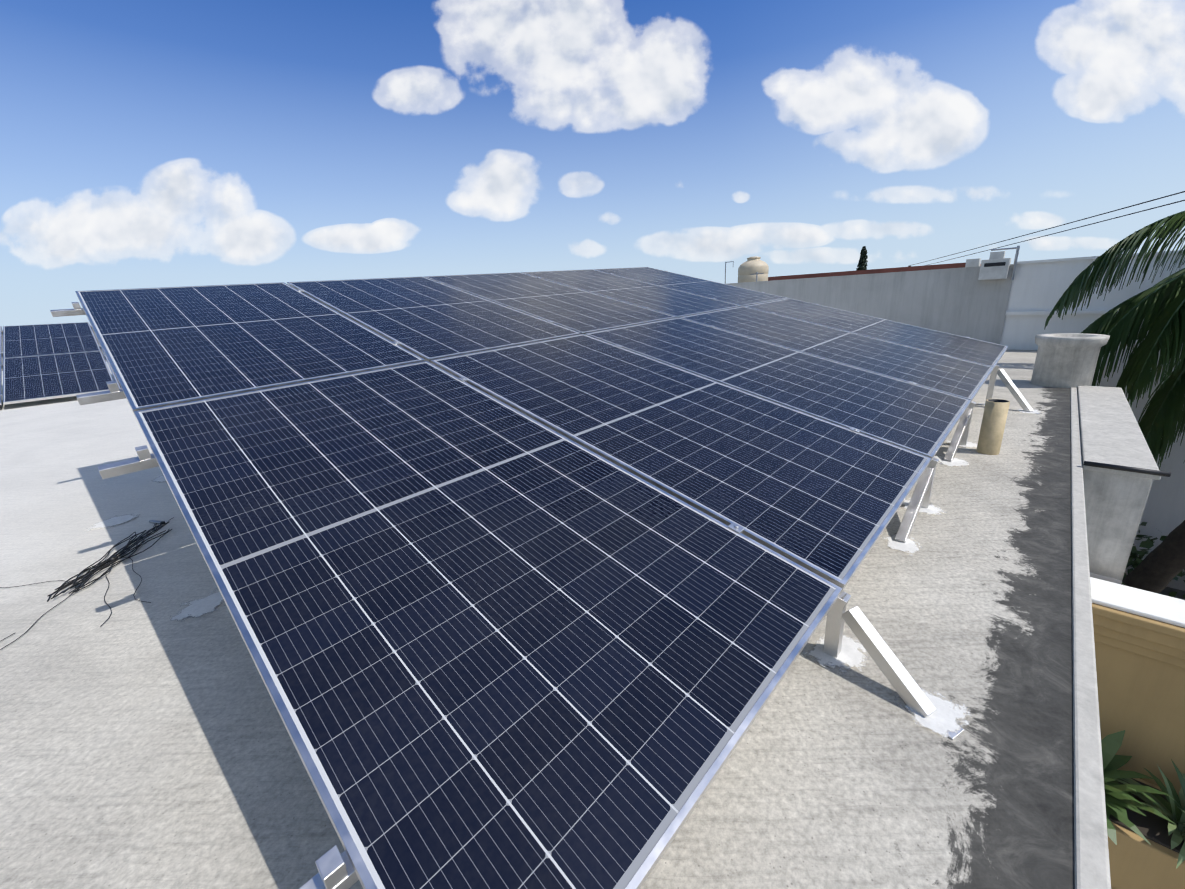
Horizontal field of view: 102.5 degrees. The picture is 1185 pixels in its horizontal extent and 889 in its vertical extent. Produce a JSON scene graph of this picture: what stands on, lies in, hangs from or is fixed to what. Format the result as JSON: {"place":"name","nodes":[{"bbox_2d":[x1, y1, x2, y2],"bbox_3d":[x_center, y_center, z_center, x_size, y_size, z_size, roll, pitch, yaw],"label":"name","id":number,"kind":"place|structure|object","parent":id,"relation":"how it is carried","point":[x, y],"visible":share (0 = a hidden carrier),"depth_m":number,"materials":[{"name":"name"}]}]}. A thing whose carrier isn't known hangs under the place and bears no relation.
{"place":"outdoors","nodes":[
{"label":"outdoors","id":0,"kind":"place"},
{"bbox_2d":[0,322,120,404],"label":"array panels","id":1,"kind":"object","parent":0,"point":[48,361],"visible":0.58,"depth_m":7.78,"materials":[{"name":"blue glass"}]},
{"bbox_2d":[0,0,1184,329],"label":"sky","id":2,"kind":"structure","parent":0,"point":[144,143],"materials":[{"name":"blue"}]},
{"bbox_2d":[2,329,1184,599],"bbox_3d":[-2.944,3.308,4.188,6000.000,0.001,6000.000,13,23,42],"label":"ground","id":3,"kind":"structure","parent":0,"point":[1166,591],"depth_m":6.54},
{"bbox_2d":[856,246,867,270],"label":"cypress tree","id":4,"kind":"object","parent":3,"relation":"on","point":[862,264],"visible":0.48,"depth_m":45.15,"materials":[{"name":"green plant"}]},
{"bbox_2d":[1000,250,1184,590],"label":"building wall","id":5,"kind":"structure","parent":3,"relation":"on","point":[1038,289],"depth_m":6.54,"materials":[{"name":"paint"}]},
{"bbox_2d":[1044,211,1184,592],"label":"palm","id":6,"kind":"object","parent":3,"relation":"on","point":[1156,311],"depth_m":5.02,"materials":[{"name":"green plant"}]},
{"bbox_2d":[1077,386,1160,583],"bbox_3d":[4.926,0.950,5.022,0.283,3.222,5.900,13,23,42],"label":"concrete pillar","id":7,"kind":"structure","parent":3,"relation":"on","point":[1111,433],"depth_m":2.67,"materials":[{"name":"concrete"}]},
{"bbox_2d":[1083,461,1170,476],"bbox_3d":[2.820,0.127,2.518,0.310,0.025,0.026,13,23,42],"label":"metal bar","id":8,"kind":"object","parent":7,"relation":"on","point":[1130,469],"visible":0.97,"depth_m":2.50,"materials":[{"name":"black metal"}]},
{"bbox_2d":[1121,522,1184,597],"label":"garden shrubs","id":9,"kind":"object","parent":3,"relation":"on","point":[1134,553],"visible":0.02,"depth_m":6.28,"materials":[{"name":"green plant"}]},
{"bbox_2d":[768,263,980,280],"bbox_3d":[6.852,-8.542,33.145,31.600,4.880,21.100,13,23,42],"label":"coping","id":10,"kind":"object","parent":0,"point":[912,268],"depth_m":20.32,"materials":[{"name":"red paint"}]},
{"bbox_2d":[725,261,763,283],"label":"antenna poles","id":11,"kind":"object","parent":10,"relation":"on","point":[757,273],"visible":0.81,"depth_m":20.00,"materials":[{"name":"grey metal"}]},
{"bbox_2d":[738,256,768,282],"bbox_3d":[6.649,-7.096,19.700,1.200,1.285,1.200,13,23,42],"label":"water tank","id":12,"kind":"object","parent":10,"relation":"on","point":[751,265],"visible":0.79,"depth_m":19.25,"materials":[{"name":"plastic"}]},
{"bbox_2d":[908,191,1184,266],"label":"power lines","id":13,"kind":"object","parent":10,"relation":"attached to","point":[1072,222],"visible":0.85,"depth_m":10.08,"materials":[{"name":"black"}]},
{"bbox_2d":[1090,577,1184,888],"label":"garden wall","id":14,"kind":"structure","parent":0,"point":[1139,638],"depth_m":2.44,"materials":[{"name":"beige paint"}]},
{"bbox_2d":[1101,730,1184,868],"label":"planter plants","id":15,"kind":"object","parent":14,"relation":"on","point":[1119,797],"visible":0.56,"depth_m":2.35,"materials":[{"name":"green plant"}]},
{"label":"house walls","id":16,"kind":"object","parent":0,"visible":0},
{"bbox_2d":[0,349,1074,888],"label":"roof slab","id":17,"kind":"structure","parent":16,"relation":"on","point":[148,743],"depth_m":1.24,"materials":[{"name":"concrete"}]},
{"bbox_2d":[0,325,116,399],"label":"array racking","id":18,"kind":"object","parent":17,"relation":"on","point":[3,352],"visible":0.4,"depth_m":7.89,"materials":[{"name":"silver metal"}]},
{"bbox_2d":[0,517,173,649],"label":"cable bundle","id":19,"kind":"object","parent":17,"relation":"on","point":[99,566],"visible":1,"depth_m":2.10,"materials":[{"name":"black"}]},
{"bbox_2d":[149,520,164,523],"bbox_3d":[-2.332,0.416,2.548,0.103,0.017,0.017,2,18,17],"label":"conduit offcut","id":20,"kind":"object","parent":17,"relation":"on","point":[157,522],"visible":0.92,"depth_m":2.54,"materials":[{"name":"black plastic"}]},
{"bbox_2d":[50,273,1041,888],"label":"panel support frame","id":21,"kind":"object","parent":17,"relation":"on","point":[334,867],"visible":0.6,"depth_m":1.36,"materials":[{"name":"silver metal"}]},
{"bbox_2d":[75,267,1007,888],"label":"array panels","id":22,"kind":"object","parent":21,"relation":"on","point":[523,607],"visible":1,"depth_m":1.41,"materials":[{"name":"blue glass"}]},
{"bbox_2d":[85,402,1040,736],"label":"mounting base patches","id":23,"kind":"object","parent":17,"relation":"on","point":[943,718],"visible":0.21,"depth_m":1.41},
{"bbox_2d":[976,399,1009,454],"bbox_3d":[2.441,-0.107,2.902,0.112,0.325,0.112,13,23,42],"label":"vent pipe","id":24,"kind":"object","parent":17,"relation":"on","point":[994,418],"visible":1,"depth_m":2.87,"materials":[{"name":"plastic"}]},
{"bbox_2d":[1031,333,1109,387],"bbox_3d":[4.602,-0.530,4.702,0.510,1.070,0.510,13,23,42],"label":"round turret","id":25,"kind":"object","parent":17,"relation":"on","point":[1065,360],"visible":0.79,"depth_m":4.48,"materials":[{"name":"concrete"}]},
{"bbox_2d":[727,264,1012,343],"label":"parapet wall","id":26,"kind":"structure","parent":16,"relation":"on","point":[965,302],"depth_m":7.74,"materials":[{"name":"white paint"}]},
{"bbox_2d":[965,245,1019,279],"bbox_3d":[5.910,-2.670,7.063,0.597,0.460,0.345,13,23,42],"label":"rooftop box","id":27,"kind":"object","parent":26,"relation":"attached to","point":[995,265],"depth_m":6.92,"materials":[{"name":"metal"}]},
{"bbox_2d":[1070,388,1110,888],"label":"roof kerb","id":28,"kind":"structure","parent":16,"relation":"on","point":[1091,858],"depth_m":1.14,"materials":[{"name":"concrete"}]}
]}

